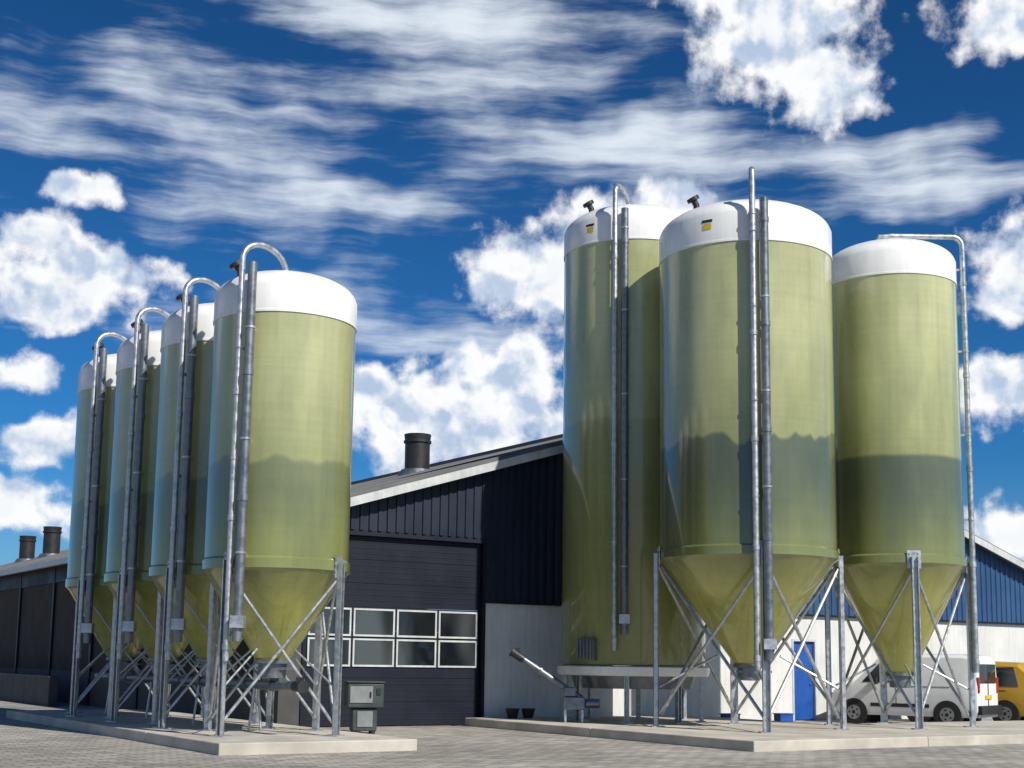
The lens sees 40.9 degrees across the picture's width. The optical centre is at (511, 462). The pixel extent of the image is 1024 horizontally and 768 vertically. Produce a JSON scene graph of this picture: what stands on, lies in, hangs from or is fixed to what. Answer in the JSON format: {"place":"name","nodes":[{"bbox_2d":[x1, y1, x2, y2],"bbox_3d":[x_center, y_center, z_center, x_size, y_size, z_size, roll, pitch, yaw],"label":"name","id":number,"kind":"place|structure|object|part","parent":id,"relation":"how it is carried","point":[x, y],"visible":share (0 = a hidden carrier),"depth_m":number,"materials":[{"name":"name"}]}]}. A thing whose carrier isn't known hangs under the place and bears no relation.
{"place":"outdoors","nodes":[
{"label":"outdoors","id":0,"kind":"place"},
{"bbox_2d":[0,433,1023,726],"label":"livestock barn","id":1,"kind":"structure","parent":0,"point":[470,545],"depth_m":35.92,"materials":[{"name":"black metal"}]},
{"bbox_2d":[303,536,479,726],"bbox_3d":[-2.910,4.174,34.051,4.870,4.590,0.066,6,-10,-32],"label":"sectional door","id":2,"kind":"structure","parent":1,"relation":"in","point":[406,701],"depth_m":34.30,"materials":[{"name":"black metal"}]},
{"bbox_2d":[306,607,476,667],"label":"door window frames","id":3,"kind":"structure","parent":1,"relation":"in","point":[354,609],"depth_m":34.02,"materials":[{"name":"white metal"}]},
{"bbox_2d":[794,641,813,719],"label":"personnel door","id":4,"kind":"structure","parent":1,"relation":"in","point":[803,685],"depth_m":41.22,"materials":[{"name":"blue paint"}]},
{"bbox_2d":[0,700,1023,767],"bbox_3d":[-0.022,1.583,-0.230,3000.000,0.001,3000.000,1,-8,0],"label":"ground","id":5,"kind":"structure","parent":0,"point":[23,744],"depth_m":24.12,"materials":[{"name":"concrete"}]},
{"bbox_2d":[0,673,58,705],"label":"blocks","id":6,"kind":"structure","parent":5,"relation":"on","point":[41,690],"depth_m":45.78,"materials":[{"name":"grey concrete"}]},
{"bbox_2d":[6,709,416,755],"bbox_3d":[-7.342,5.817,30.018,3.750,0.300,15.000,6,-10,-32],"label":"concrete pad","id":7,"kind":"object","parent":5,"relation":"on","point":[185,734],"visible":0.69,"depth_m":25.77,"materials":[{"name":"grey concrete"}]},
{"bbox_2d":[65,332,173,716],"bbox_3d":[-9.513,1.550,34.111,2.819,9.259,2.819,4,-9,-24],"label":"feed silo","id":8,"kind":"object","parent":7,"relation":"on","point":[89,591],"visible":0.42,"depth_m":32.96,"materials":[{"name":"laminate"}]},
{"bbox_2d":[102,307,217,721],"bbox_3d":[-7.848,1.215,31.637,2.819,9.259,2.819,5,-9,-26],"label":"feed silo","id":9,"kind":"object","parent":7,"relation":"on","point":[128,583],"visible":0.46,"depth_m":30.50,"materials":[{"name":"laminate"}]},
{"bbox_2d":[94,673,309,730],"bbox_3d":[-7.197,5.134,30.060,0.248,1.072,12.147,6,-10,-33],"label":"screw conveyor","id":10,"kind":"object","parent":7,"relation":"on","point":[300,684],"visible":0.66,"depth_m":27.44,"materials":[{"name":"metal"}]},
{"bbox_2d":[146,277,277,728],"bbox_3d":[-6.183,0.879,29.163,2.819,9.259,2.819,5,-9,-26],"label":"feed silo","id":11,"kind":"object","parent":7,"relation":"on","point":[177,576],"visible":0.45,"depth_m":28.04,"materials":[{"name":"laminate"}]},
{"bbox_2d":[198,242,356,736],"bbox_3d":[-4.518,0.544,26.689,2.819,9.259,2.819,4,-9,-24],"label":"feed silo","id":12,"kind":"object","parent":7,"relation":"on","point":[275,566],"visible":1,"depth_m":25.68,"materials":[{"name":"plastic"}]},
{"bbox_2d":[343,681,384,733],"bbox_3d":[-3.274,5.395,30.326,0.840,1.135,0.655,3,-9,-15],"label":"control cabinet","id":13,"kind":"object","parent":7,"relation":"on","point":[363,700],"visible":0.98,"depth_m":30.08,"materials":[{"name":"grey metal"}]},
{"bbox_2d":[719,713,740,717],"bbox_3d":[5.904,6.937,37.202,0.460,0.300,0.360,4,-9,-23],"label":"blue crate","id":14,"kind":"object","parent":5,"relation":"on","point":[725,715],"visible":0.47,"depth_m":37.12,"materials":[{"name":"paint"}]},
{"bbox_2d":[465,715,1023,751],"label":"concrete pad","id":15,"kind":"object","parent":5,"relation":"on","point":[720,733],"visible":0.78,"depth_m":29.74,"materials":[{"name":"grey concrete"}]},
{"bbox_2d":[505,704,518,717],"bbox_3d":[0.012,6.273,34.709,0.370,0.346,0.370,1,-8,0],"label":"rubber bucket","id":16,"kind":"object","parent":15,"relation":"on","point":[512,712],"visible":1,"depth_m":34.59,"materials":[{"name":"black rubber"}]},
{"bbox_2d":[521,704,534,717],"bbox_3d":[0.412,6.300,34.858,0.370,0.346,0.370,1,-8,0],"label":"rubber bucket","id":17,"kind":"object","parent":15,"relation":"on","point":[527,712],"visible":1,"depth_m":34.73,"materials":[{"name":"black rubber"}]},
{"bbox_2d":[563,687,599,722],"bbox_3d":[1.655,5.770,32.765,0.870,0.830,0.400,1,-8,0],"label":"auger drive unit","id":18,"kind":"object","parent":15,"relation":"on","point":[572,702],"visible":1,"depth_m":32.59,"materials":[{"name":"metal"}]},
{"bbox_2d":[509,647,582,696],"bbox_3d":[0.818,5.089,33.064,1.813,1.273,0.239,1,-8,-3],"label":"screw conveyor","id":19,"kind":"object","parent":18,"relation":"attached to","point":[517,654],"visible":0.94,"depth_m":33.00,"materials":[{"name":"metal"}]},
{"bbox_2d":[557,184,709,723],"bbox_3d":[3.103,-0.178,35.142,3.800,13.324,3.907,1,-8,0],"label":"feed silo","id":20,"kind":"object","parent":15,"relation":"on","point":[611,476],"visible":0.88,"depth_m":33.65,"materials":[{"name":"plastic"}]},
{"bbox_2d":[651,166,849,732],"bbox_3d":[5.443,-0.161,31.864,4.059,12.413,4.059,7,-10,-38],"label":"feed silo","id":21,"kind":"object","parent":15,"relation":"on","point":[747,555],"visible":1,"depth_m":30.42,"materials":[{"name":"plastic"}]},
{"bbox_2d":[824,234,979,729],"bbox_3d":[9.467,0.308,34.027,3.259,12.218,3.259,6,-10,-32],"label":"feed silo","id":22,"kind":"object","parent":15,"relation":"on","point":[900,507],"visible":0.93,"depth_m":32.94,"materials":[{"name":"plastic"}]},
{"bbox_2d":[832,653,1001,722],"bbox_3d":[11.476,6.503,39.386,4.500,2.080,2.120,-5,-10,36],"label":"parked van","id":23,"kind":"object","parent":5,"relation":"on","point":[942,703],"visible":0.71,"depth_m":38.30,"materials":[{"name":"white paint"}]},
{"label":"windows","id":24,"kind":"part","parent":23,"relation":"part of","materials":[{"name":"black glass"}]},
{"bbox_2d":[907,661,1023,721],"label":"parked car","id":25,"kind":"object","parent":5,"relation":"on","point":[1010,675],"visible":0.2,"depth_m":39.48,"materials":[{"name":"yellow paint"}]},
{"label":"windows","id":26,"kind":"part","parent":25,"relation":"part of","materials":[{"name":"black glass"}]},
{"bbox_2d":[0,0,1023,632],"label":"sky","id":27,"kind":"structure","parent":0,"point":[432,161],"materials":[{"name":"blue"}]},
{"bbox_2d":[773,713,793,721],"bbox_3d":[7.502,7.074,37.993,0.460,0.300,0.360,4,-9,-23],"label":"blue crate","id":28,"kind":"object","parent":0,"point":[788,717],"visible":0.7,"depth_m":37.86,"materials":[{"name":"plastic"}]}
]}

